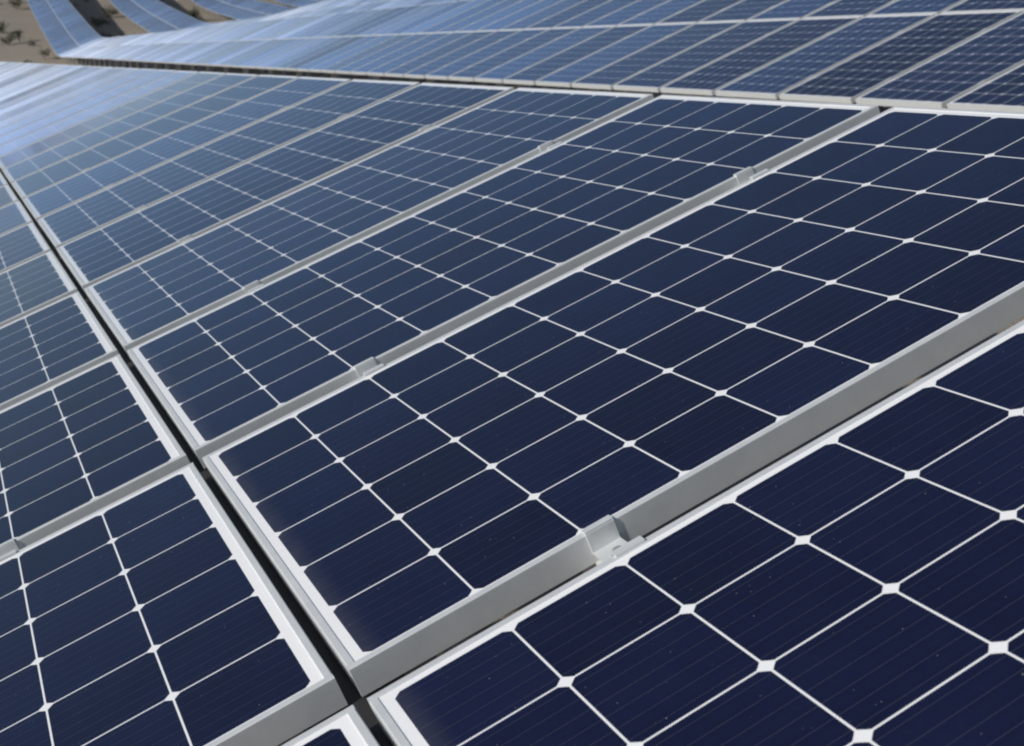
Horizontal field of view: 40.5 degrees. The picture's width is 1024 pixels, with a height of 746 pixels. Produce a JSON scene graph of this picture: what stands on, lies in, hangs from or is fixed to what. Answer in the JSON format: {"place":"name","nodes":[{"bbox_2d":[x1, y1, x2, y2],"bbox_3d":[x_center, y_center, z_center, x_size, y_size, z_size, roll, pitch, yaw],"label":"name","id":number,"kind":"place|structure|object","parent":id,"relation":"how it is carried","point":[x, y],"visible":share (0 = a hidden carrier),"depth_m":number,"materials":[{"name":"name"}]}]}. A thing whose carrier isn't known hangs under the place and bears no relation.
{"place":"outdoors","nodes":[
{"label":"outdoors","id":0,"kind":"place"},
{"bbox_2d":[0,0,1023,745],"bbox_3d":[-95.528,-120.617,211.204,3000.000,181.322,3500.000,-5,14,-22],"label":"ground","id":1,"kind":"structure","parent":0,"point":[22,18],"depth_m":102.96,"materials":[{"name":"soil"}]},
{"bbox_2d":[27,0,178,69],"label":"solar table","id":2,"kind":"object","parent":1,"relation":"on","point":[57,20],"visible":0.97,"depth_m":100.04,"materials":[{"name":"glass"}]},
{"bbox_2d":[0,0,207,62],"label":"shrubs","id":3,"kind":"object","parent":1,"relation":"on","point":[193,13],"visible":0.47,"depth_m":119.21,"materials":[{"name":"green plant"}]},
{"bbox_2d":[187,0,294,21],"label":"solar table","id":4,"kind":"object","parent":1,"relation":"on","point":[241,9],"visible":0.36,"depth_m":118.05,"materials":[{"name":"glass"}]},
{"bbox_2d":[109,0,461,32],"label":"solar table","id":5,"kind":"object","parent":1,"relation":"on","point":[153,16],"visible":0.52,"depth_m":101.73,"materials":[{"name":"glass"}]},
{"bbox_2d":[265,0,325,7],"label":"solar table","id":6,"kind":"object","parent":1,"relation":"on","point":[298,3],"visible":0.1,"depth_m":127.08,"materials":[{"name":"glass"}]},
{"bbox_2d":[0,62,1023,745],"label":"solar table","id":7,"kind":"object","parent":1,"relation":"on","point":[332,410],"visible":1,"depth_m":2.21,"materials":[{"name":"glass"}]},
{"bbox_2d":[114,0,1023,111],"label":"solar table","id":8,"kind":"object","parent":1,"relation":"on","point":[959,54],"visible":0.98,"depth_m":14.71,"materials":[{"name":"glass"}]}
]}

